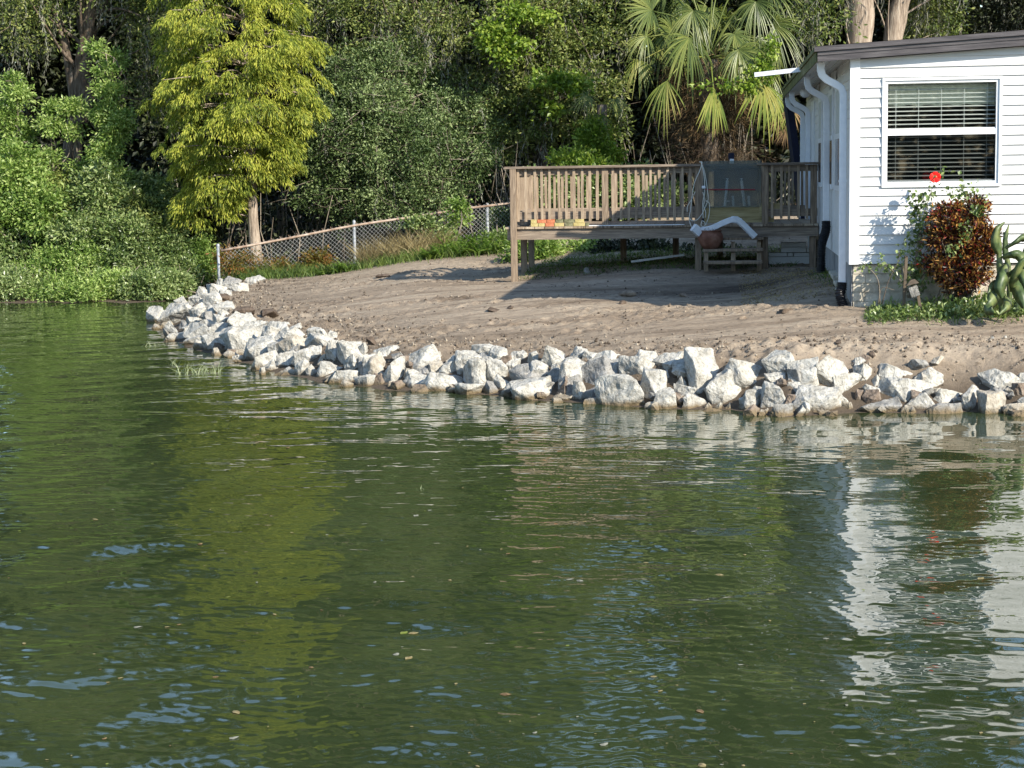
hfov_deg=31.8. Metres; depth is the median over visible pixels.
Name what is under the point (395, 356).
rock
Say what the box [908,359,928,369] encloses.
stone
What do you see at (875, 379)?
rock
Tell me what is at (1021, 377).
rock
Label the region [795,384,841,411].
rock
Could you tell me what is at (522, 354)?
rock
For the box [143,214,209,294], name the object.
shrub
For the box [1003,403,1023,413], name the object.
rock
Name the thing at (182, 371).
water grass
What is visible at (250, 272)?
weeds
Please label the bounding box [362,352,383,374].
rock
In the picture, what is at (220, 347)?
rock
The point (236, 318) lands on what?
rock
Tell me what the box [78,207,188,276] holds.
shrub
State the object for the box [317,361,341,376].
rock
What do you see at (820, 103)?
side window
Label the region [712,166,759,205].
grill box
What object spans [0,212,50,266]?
shrub
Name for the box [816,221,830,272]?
drain pipe
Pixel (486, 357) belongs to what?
rock
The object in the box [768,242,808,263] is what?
block pier
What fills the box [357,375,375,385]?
rock
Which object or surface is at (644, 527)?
water
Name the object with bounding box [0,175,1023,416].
ground
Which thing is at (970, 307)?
ground cover
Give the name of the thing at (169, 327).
rock
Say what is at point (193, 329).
rock
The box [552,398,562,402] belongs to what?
stone
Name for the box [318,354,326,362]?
rock
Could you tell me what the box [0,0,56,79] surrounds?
background tree
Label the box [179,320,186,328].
rock
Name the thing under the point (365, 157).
oak tree
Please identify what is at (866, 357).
stone
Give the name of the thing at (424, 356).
rock
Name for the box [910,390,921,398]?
stone
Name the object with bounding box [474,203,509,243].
shrub
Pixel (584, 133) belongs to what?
shrub
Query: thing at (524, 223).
bowl
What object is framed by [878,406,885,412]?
stone
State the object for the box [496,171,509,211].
background tree
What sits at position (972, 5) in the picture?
background tree
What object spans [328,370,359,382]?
rock
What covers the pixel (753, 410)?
stone
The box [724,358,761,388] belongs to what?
rock
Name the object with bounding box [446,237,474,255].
fern
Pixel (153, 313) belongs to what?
rock
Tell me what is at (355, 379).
rock
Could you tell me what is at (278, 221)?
background tree
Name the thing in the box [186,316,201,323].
rock
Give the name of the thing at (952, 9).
background tree
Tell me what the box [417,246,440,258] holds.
fern
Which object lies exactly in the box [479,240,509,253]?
fern
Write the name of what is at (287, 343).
rock
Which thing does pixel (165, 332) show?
rock
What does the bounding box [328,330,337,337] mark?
rock
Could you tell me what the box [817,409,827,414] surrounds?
rock
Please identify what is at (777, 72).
gutter piece
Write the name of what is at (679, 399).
stone
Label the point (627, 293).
dirt clod
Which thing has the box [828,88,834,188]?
side window
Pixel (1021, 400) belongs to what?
rock
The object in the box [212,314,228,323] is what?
rock
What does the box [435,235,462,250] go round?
fern
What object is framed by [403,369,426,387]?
rock
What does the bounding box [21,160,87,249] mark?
shrub
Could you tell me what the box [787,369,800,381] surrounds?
rock
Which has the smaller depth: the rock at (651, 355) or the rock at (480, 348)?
the rock at (651, 355)
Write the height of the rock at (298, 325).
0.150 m
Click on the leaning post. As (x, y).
(792, 135)
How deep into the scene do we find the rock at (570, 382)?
17.64 m
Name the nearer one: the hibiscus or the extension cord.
the hibiscus
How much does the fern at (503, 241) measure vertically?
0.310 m
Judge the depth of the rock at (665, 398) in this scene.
16.87 m
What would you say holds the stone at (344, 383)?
on the ground at (692, 321)
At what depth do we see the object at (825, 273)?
21.80 m
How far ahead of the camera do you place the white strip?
25.46 m
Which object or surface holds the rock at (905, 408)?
on the ground at (692, 321)
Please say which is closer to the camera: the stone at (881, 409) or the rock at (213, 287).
the stone at (881, 409)
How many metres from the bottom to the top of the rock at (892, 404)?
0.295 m
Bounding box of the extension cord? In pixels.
[687,161,709,227]
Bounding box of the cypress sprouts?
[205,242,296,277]
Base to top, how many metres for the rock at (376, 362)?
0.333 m
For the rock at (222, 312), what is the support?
on the ground at (692, 321)
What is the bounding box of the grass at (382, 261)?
[234,237,510,279]
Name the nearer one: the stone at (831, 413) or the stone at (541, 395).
the stone at (831, 413)
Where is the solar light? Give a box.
[728,153,733,162]
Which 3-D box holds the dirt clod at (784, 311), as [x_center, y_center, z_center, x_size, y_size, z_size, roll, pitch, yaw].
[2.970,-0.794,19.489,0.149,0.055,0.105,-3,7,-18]
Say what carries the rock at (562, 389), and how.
on the ground at (692, 321)
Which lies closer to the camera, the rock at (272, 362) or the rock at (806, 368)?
the rock at (806, 368)
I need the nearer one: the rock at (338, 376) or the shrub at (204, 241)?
the rock at (338, 376)
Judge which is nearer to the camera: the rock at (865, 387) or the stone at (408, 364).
the rock at (865, 387)
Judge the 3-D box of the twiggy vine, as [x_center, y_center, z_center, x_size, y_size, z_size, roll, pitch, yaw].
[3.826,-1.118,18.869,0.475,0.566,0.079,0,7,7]
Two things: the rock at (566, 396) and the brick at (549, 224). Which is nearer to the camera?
the rock at (566, 396)
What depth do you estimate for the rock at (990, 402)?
16.20 m
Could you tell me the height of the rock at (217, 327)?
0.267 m
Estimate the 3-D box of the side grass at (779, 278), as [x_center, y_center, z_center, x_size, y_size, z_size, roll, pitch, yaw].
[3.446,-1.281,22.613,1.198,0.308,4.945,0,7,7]
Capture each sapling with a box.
[0,68,41,164]
[31,93,72,189]
[52,94,89,178]
[76,35,139,186]
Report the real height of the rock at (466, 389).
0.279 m
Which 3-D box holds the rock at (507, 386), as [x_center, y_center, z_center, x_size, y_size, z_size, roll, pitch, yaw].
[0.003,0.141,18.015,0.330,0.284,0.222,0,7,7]
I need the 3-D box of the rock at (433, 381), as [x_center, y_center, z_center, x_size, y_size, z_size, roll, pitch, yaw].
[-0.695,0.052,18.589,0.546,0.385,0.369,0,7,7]
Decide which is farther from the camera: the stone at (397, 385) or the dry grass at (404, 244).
the dry grass at (404, 244)
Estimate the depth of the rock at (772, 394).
16.50 m
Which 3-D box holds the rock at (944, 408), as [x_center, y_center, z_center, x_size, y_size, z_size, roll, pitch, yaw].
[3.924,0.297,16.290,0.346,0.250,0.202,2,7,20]
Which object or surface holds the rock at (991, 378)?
on the ground at (692, 321)
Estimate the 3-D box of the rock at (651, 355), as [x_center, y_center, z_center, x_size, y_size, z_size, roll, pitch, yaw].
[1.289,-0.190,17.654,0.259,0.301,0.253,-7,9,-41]
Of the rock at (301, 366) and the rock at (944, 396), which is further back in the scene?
the rock at (301, 366)
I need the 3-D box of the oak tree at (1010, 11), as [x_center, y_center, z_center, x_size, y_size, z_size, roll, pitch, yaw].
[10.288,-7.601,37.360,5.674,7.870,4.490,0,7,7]
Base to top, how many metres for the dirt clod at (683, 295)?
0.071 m
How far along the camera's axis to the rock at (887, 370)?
16.76 m
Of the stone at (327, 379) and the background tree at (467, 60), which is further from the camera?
the background tree at (467, 60)
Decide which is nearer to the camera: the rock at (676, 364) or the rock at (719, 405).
the rock at (719, 405)
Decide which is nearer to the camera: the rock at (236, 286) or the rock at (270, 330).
the rock at (270, 330)
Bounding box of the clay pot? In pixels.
[698,228,722,248]
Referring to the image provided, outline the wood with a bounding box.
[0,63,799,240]
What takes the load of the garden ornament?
on the ground at (692, 321)
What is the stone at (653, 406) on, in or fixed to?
on the ground at (692, 321)
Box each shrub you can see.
[0,134,72,259]
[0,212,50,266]
[0,254,66,301]
[1,236,117,294]
[14,266,141,302]
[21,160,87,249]
[42,156,148,265]
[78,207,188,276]
[79,165,184,268]
[108,264,197,300]
[120,189,189,254]
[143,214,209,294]
[166,188,231,281]
[183,230,224,288]
[295,244,341,274]
[398,210,463,242]
[427,194,474,246]
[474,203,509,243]
[494,239,609,262]
[522,157,694,221]
[544,140,615,219]
[569,114,627,163]
[578,238,751,253]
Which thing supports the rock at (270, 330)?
on the ground at (692, 321)
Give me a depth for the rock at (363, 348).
19.78 m
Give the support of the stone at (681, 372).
on the ground at (692, 321)
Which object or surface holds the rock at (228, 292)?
on the ground at (692, 321)
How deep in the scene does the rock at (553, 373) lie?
17.91 m
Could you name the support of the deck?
on the ground at (692, 321)
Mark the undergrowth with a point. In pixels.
(278, 233)
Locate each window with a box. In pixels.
[817,98,822,186]
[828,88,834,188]
[834,83,841,190]
[881,47,1010,187]
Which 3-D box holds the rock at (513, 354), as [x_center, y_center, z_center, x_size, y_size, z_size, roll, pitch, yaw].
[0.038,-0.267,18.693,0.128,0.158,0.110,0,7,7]
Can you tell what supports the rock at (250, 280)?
on the ground at (692, 321)
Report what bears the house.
on the ground at (692, 321)
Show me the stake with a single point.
(905, 280)
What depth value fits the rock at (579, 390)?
17.47 m
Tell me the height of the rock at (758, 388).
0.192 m
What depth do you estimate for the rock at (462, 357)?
18.73 m
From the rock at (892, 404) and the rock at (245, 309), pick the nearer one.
the rock at (892, 404)
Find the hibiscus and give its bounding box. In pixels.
[875,166,990,299]
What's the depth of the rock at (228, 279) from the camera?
30.52 m
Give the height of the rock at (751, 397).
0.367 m
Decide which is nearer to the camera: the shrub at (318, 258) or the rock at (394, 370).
the rock at (394, 370)
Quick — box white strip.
[589,224,683,225]
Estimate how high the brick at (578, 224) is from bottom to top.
0.049 m
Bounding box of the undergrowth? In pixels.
[172,172,795,261]
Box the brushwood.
[9,262,203,297]
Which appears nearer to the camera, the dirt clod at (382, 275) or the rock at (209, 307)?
the rock at (209, 307)
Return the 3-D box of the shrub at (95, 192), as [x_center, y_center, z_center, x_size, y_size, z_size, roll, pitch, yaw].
[-7.750,-2.962,33.877,2.060,2.666,1.678,0,7,7]
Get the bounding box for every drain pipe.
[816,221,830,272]
[835,282,847,306]
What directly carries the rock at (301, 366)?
on the ground at (692, 321)
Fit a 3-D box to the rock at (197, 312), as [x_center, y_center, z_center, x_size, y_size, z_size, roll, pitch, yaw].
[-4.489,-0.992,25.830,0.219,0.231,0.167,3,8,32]
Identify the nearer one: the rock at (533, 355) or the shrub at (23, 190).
the rock at (533, 355)
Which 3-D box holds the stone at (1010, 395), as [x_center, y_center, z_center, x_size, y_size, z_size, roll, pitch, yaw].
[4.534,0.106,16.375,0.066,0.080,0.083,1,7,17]
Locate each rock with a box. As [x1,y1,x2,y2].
[146,305,163,321]
[157,303,191,323]
[160,322,172,327]
[163,328,168,336]
[164,321,177,333]
[167,332,183,339]
[174,296,186,302]
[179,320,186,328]
[183,322,207,338]
[183,335,200,345]
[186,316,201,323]
[188,295,201,305]
[189,302,204,316]
[191,307,205,316]
[193,340,202,348]
[195,286,206,296]
[198,319,212,327]
[201,311,212,320]
[201,331,223,349]
[202,293,221,307]
[204,305,215,314]
[206,283,227,292]
[207,322,227,333]
[211,347,220,355]
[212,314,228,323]
[213,301,234,312]
[213,342,224,351]
[216,278,222,285]
[218,309,228,316]
[219,289,231,295]
[219,326,262,349]
[220,293,229,300]
[222,276,241,283]
[222,282,248,290]
[227,311,256,326]
[232,306,254,314]
[235,349,243,354]
[243,320,268,326]
[244,277,256,284]
[245,334,275,359]
[250,350,277,369]
[252,275,265,281]
[258,366,265,374]
[260,309,278,317]
[261,325,280,336]
[265,358,277,369]
[267,321,289,329]
[267,342,277,352]
[274,367,294,375]
[275,326,288,341]
[275,334,305,353]
[276,350,294,367]
[283,326,306,338]
[289,323,301,328]
[291,345,321,365]
[294,359,309,375]
[304,333,335,346]
[305,364,316,375]
[306,327,327,335]
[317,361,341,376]
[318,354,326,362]
[325,340,344,360]
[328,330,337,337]
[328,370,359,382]
[336,341,362,363]
[343,354,357,369]
[353,374,370,385]
[357,357,362,366]
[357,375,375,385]
[358,342,367,354]
[358,362,362,375]
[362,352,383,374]
[366,336,375,344]
[367,351,385,374]
[373,345,398,356]
[374,373,384,384]
[383,356,404,381]
[391,352,402,359]
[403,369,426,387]
[405,344,440,368]
[415,367,428,374]
[420,372,462,390]
[428,359,443,371]
[439,355,454,373]
[454,350,481,373]
[454,383,484,394]
[463,358,486,384]
[471,343,493,354]
[481,355,492,359]
[484,381,498,393]
[485,358,507,381]
[488,345,507,359]
[494,374,508,388]
[499,383,511,395]
[506,358,520,371]
[508,361,548,380]
[509,375,553,400]
[511,351,519,358]
[517,350,527,359]
[527,351,537,362]
[530,360,548,373]
[541,345,564,366]
[547,368,558,381]
[549,393,574,400]
[550,364,559,370]
[556,376,567,394]
[558,356,585,388]
[559,374,581,393]
[572,380,585,399]
[573,346,587,357]
[581,356,617,384]
[582,350,596,359]
[583,397,599,403]
[584,387,595,398]
[587,350,619,361]
[594,374,644,406]
[612,358,618,368]
[618,355,655,374]
[635,349,657,361]
[640,367,666,399]
[653,351,683,369]
[653,387,676,408]
[671,358,684,375]
[673,383,696,396]
[676,376,686,385]
[681,393,707,408]
[683,346,718,393]
[703,407,720,411]
[704,369,740,403]
[714,402,722,408]
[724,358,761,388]
[738,389,760,409]
[753,386,761,393]
[760,381,785,407]
[761,349,794,373]
[764,372,785,384]
[769,403,793,416]
[784,396,791,403]
[786,357,818,385]
[786,394,795,401]
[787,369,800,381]
[787,382,810,391]
[792,398,800,411]
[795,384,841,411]
[814,355,848,386]
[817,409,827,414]
[831,372,861,392]
[841,401,852,408]
[853,363,872,380]
[855,389,863,399]
[858,396,901,412]
[862,384,880,391]
[872,375,879,386]
[878,363,912,378]
[878,377,933,401]
[900,405,915,413]
[906,392,934,408]
[914,367,943,386]
[926,403,962,413]
[933,388,961,402]
[961,385,978,410]
[976,390,1005,413]
[977,368,1018,388]
[989,387,1014,396]
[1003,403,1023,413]
[1011,383,1023,395]
[1017,373,1023,382]
[1017,397,1023,402]
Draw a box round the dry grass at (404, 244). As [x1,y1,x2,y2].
[337,218,466,267]
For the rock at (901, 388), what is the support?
on the ground at (692, 321)
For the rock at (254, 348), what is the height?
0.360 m
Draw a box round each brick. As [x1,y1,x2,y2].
[537,219,546,222]
[545,223,553,226]
[554,223,563,225]
[556,219,563,222]
[564,219,574,222]
[573,222,584,225]
[575,219,583,222]
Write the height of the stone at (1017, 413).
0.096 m
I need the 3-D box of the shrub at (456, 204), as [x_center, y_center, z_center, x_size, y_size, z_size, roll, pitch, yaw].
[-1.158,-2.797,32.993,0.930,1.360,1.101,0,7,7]
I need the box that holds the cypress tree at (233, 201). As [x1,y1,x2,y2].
[135,0,336,265]
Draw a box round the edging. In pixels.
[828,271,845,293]
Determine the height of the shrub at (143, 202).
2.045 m
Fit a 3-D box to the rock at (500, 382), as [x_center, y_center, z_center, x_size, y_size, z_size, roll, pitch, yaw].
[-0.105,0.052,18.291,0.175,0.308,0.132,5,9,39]
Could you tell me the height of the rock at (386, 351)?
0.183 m
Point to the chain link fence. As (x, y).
(486, 205)
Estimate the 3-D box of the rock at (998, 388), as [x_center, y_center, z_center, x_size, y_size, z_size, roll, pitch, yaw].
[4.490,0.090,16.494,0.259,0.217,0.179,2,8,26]
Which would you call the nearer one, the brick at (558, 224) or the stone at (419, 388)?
the stone at (419, 388)
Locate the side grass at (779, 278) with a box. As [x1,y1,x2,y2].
[737,267,834,304]
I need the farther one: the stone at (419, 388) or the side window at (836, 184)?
the side window at (836, 184)
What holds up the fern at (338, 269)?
on the ground at (692, 321)
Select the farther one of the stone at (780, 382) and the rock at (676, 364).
the rock at (676, 364)
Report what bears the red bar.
attached to the clear panel
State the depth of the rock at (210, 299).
26.35 m
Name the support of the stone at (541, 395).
on the ground at (692, 321)
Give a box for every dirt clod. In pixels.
[375,274,390,277]
[487,307,499,311]
[619,290,636,296]
[679,293,687,296]
[779,308,792,313]
[868,351,875,357]
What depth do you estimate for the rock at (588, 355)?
18.01 m
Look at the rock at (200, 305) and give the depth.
25.86 m
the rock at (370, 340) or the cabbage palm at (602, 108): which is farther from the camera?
the cabbage palm at (602, 108)
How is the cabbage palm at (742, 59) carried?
on the ground at (692, 321)
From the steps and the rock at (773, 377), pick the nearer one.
the rock at (773, 377)
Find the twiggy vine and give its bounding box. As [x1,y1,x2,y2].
[854,252,899,303]
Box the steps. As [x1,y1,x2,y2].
[703,237,762,271]
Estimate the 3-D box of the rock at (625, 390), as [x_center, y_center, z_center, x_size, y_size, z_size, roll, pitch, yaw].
[1.034,0.144,17.225,0.498,0.494,0.379,0,7,7]
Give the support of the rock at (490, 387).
on the ground at (692, 321)
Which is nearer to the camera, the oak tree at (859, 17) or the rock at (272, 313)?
the rock at (272, 313)
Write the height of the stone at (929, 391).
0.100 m
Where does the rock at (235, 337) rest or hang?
on the ground at (692, 321)
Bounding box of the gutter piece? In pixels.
[754,68,800,76]
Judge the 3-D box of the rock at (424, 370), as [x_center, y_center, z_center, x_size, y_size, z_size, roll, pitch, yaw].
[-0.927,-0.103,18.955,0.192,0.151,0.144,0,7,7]
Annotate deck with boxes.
[504,162,818,281]
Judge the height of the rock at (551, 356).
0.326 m
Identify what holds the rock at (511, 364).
on the ground at (692, 321)
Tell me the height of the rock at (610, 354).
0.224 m
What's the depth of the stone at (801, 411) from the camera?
16.21 m
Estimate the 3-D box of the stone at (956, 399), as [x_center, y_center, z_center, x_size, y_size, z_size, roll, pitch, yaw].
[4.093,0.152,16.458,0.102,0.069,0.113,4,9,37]
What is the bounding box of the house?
[781,30,1023,306]
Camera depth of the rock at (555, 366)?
18.09 m
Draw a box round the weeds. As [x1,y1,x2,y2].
[220,259,320,279]
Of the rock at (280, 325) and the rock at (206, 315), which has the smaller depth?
the rock at (280, 325)
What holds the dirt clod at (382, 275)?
on the ground at (692, 321)
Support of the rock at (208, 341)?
on the ground at (692, 321)
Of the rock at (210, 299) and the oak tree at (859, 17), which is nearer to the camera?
the rock at (210, 299)
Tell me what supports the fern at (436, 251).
on the ground at (692, 321)
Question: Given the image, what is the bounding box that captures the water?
[0,295,1023,767]
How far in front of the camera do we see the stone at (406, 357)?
19.12 m
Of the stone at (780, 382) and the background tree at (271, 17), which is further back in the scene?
the background tree at (271, 17)
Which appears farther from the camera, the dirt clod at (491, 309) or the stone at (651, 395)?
the dirt clod at (491, 309)
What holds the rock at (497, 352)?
on the ground at (692, 321)
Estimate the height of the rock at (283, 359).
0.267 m
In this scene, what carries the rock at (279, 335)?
on the ground at (692, 321)
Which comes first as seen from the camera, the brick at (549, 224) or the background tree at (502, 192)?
the brick at (549, 224)
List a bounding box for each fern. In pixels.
[311,268,325,274]
[329,263,341,272]
[335,260,356,271]
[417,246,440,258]
[429,244,449,257]
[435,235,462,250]
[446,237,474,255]
[454,230,477,246]
[458,230,503,247]
[461,240,490,253]
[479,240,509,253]
[493,235,510,247]
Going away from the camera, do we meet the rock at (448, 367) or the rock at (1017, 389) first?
the rock at (1017, 389)
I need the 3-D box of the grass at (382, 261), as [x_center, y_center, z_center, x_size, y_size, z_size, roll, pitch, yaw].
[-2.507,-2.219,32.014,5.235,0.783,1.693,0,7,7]
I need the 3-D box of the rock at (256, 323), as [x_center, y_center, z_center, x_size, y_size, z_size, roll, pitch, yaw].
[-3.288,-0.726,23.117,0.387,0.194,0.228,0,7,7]
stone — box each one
[164,335,175,341]
[223,350,237,357]
[232,355,244,362]
[289,344,300,351]
[324,374,332,382]
[339,380,353,386]
[390,380,404,389]
[399,355,409,361]
[405,360,412,367]
[409,384,427,391]
[447,387,454,391]
[500,354,511,363]
[503,389,511,396]
[536,392,546,398]
[546,382,554,387]
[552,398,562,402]
[648,391,655,400]
[648,402,658,409]
[675,392,683,405]
[677,367,685,377]
[743,404,759,415]
[758,409,765,415]
[775,377,786,386]
[796,405,805,416]
[800,401,809,414]
[825,410,837,415]
[853,357,865,365]
[860,354,869,362]
[862,389,880,403]
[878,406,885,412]
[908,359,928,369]
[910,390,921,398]
[922,387,933,395]
[930,355,943,364]
[953,396,960,402]
[1005,387,1012,392]
[1007,391,1013,399]
[1011,410,1023,416]
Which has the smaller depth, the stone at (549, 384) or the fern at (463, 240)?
the stone at (549, 384)
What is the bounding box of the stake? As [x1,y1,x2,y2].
[902,256,907,305]
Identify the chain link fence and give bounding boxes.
[216,202,509,278]
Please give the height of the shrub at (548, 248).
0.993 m
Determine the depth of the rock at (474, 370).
18.34 m
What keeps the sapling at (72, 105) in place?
on the ground at (692, 321)
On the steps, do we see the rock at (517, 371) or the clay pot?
the clay pot
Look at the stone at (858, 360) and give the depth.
16.91 m
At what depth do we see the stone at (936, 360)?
16.81 m
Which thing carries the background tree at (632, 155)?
on the ground at (692, 321)
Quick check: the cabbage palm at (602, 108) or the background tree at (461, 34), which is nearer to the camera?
the cabbage palm at (602, 108)
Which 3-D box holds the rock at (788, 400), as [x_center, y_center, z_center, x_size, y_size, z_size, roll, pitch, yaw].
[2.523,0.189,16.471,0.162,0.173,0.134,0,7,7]
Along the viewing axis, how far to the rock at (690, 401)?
16.86 m
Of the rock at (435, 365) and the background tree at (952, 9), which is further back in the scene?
the background tree at (952, 9)
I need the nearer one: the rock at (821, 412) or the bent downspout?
the rock at (821, 412)
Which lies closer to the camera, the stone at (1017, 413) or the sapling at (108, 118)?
the stone at (1017, 413)
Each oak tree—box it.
[0,0,227,171]
[264,26,521,240]
[275,0,518,244]
[451,0,653,190]
[765,0,886,75]
[874,0,979,40]
[878,0,970,38]
[945,0,1023,34]
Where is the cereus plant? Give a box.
[984,222,1023,315]
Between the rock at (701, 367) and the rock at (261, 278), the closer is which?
the rock at (701, 367)
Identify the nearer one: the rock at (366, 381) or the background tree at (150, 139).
the rock at (366, 381)
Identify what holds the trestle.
on the deck
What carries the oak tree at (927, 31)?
on the ground at (692, 321)
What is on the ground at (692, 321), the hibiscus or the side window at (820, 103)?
the hibiscus
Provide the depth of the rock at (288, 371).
20.16 m
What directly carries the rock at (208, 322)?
on the ground at (692, 321)
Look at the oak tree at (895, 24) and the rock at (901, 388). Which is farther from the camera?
the oak tree at (895, 24)
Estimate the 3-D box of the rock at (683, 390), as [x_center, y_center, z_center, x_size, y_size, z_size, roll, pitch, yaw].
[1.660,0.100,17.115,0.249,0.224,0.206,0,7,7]
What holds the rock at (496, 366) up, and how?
on the ground at (692, 321)
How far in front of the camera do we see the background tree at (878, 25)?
38.87 m
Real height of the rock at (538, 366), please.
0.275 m
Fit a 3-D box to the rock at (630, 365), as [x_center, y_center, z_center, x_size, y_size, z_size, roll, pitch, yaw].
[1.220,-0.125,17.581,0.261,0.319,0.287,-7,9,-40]
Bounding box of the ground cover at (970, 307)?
[864,288,1023,323]
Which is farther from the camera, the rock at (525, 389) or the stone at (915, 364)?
the rock at (525, 389)
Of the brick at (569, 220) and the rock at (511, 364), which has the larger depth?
the brick at (569, 220)
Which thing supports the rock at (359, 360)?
on the ground at (692, 321)
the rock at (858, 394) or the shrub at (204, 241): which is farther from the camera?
the shrub at (204, 241)
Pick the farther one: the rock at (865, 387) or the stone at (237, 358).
the stone at (237, 358)
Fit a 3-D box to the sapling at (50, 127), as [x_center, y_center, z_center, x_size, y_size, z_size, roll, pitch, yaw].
[-8.790,-3.652,34.592,0.905,3.860,0.954,-2,7,-9]
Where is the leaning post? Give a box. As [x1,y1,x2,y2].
[783,97,804,218]
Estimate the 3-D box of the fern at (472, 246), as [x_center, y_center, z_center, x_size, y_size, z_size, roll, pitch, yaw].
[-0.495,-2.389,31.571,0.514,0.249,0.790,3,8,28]
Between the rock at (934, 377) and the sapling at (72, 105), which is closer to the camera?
the rock at (934, 377)
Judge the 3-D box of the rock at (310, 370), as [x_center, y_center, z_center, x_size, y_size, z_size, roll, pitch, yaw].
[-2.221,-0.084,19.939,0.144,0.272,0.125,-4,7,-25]
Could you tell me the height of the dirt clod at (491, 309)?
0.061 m
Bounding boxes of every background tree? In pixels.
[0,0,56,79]
[0,0,105,160]
[0,0,167,176]
[54,0,268,215]
[105,0,275,244]
[226,0,397,242]
[275,183,288,243]
[321,0,446,241]
[356,0,540,236]
[432,0,646,204]
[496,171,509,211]
[504,0,669,191]
[585,0,782,206]
[690,0,799,179]
[734,0,908,161]
[877,0,979,38]
[950,0,1013,33]
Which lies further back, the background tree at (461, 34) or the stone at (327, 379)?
the background tree at (461, 34)
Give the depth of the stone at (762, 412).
16.30 m
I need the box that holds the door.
[811,100,814,225]
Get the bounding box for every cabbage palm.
[567,89,631,157]
[621,0,810,205]
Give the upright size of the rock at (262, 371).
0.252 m
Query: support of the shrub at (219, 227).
on the ground at (692, 321)
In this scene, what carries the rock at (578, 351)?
on the ground at (692, 321)
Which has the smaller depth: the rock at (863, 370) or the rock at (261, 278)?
the rock at (863, 370)
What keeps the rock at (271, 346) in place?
on the ground at (692, 321)
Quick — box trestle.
[724,178,749,205]
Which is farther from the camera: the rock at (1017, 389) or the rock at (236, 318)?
the rock at (236, 318)
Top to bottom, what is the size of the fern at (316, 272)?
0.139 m
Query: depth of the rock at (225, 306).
25.07 m
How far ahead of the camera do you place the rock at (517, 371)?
18.14 m
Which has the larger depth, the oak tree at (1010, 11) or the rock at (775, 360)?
the oak tree at (1010, 11)
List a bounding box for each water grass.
[170,363,195,374]
[179,359,224,373]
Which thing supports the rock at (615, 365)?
on the ground at (692, 321)
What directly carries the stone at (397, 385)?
on the ground at (692, 321)
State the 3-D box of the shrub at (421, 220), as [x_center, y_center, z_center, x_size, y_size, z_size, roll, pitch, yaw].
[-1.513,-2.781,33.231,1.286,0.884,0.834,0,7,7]
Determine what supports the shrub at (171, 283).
on the ground at (692, 321)
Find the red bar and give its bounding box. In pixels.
[705,189,754,189]
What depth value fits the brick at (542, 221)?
25.60 m
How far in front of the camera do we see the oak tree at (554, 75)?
35.53 m
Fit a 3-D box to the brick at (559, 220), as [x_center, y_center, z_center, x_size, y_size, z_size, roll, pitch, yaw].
[0.679,-2.319,25.614,0.107,0.048,0.093,0,7,7]
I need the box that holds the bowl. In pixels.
[517,220,530,225]
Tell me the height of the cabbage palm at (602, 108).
2.581 m
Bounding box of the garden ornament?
[905,279,921,309]
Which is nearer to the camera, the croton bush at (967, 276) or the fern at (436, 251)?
the croton bush at (967, 276)
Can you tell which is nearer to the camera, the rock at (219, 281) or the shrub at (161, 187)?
the rock at (219, 281)
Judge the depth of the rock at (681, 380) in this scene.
17.16 m
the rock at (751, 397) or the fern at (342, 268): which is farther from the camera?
the fern at (342, 268)
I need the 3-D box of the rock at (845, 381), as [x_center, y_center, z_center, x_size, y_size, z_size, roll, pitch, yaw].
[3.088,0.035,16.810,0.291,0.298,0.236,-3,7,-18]
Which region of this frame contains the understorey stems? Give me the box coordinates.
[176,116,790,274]
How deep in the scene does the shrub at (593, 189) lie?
32.91 m
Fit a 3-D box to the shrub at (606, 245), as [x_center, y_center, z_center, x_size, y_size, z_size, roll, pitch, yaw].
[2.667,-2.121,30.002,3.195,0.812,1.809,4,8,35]
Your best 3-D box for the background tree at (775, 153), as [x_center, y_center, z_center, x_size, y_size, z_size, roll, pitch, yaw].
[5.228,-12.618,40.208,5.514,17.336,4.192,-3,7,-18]
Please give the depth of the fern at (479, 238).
32.08 m
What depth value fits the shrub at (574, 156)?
33.98 m
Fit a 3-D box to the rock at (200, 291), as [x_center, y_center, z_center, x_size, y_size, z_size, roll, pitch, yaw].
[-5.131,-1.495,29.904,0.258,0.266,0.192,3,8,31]
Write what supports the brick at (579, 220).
on the brick at (578, 224)
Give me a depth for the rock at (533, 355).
18.43 m
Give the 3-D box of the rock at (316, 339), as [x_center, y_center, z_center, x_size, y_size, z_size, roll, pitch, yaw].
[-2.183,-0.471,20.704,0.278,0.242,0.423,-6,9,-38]
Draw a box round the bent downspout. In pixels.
[690,216,757,238]
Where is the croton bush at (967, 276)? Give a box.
[913,192,1002,305]
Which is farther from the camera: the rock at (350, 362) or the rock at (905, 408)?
the rock at (350, 362)
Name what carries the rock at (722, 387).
on the ground at (692, 321)
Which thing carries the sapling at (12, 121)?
on the ground at (692, 321)
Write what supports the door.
in the house
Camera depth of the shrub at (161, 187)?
34.46 m
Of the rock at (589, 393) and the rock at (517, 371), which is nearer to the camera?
the rock at (589, 393)
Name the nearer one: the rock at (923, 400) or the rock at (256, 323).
the rock at (923, 400)
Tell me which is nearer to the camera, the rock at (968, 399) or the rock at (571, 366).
the rock at (968, 399)
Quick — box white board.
[631,254,683,262]
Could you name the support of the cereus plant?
on the ground at (692, 321)
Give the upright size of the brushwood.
0.770 m
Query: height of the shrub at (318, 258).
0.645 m

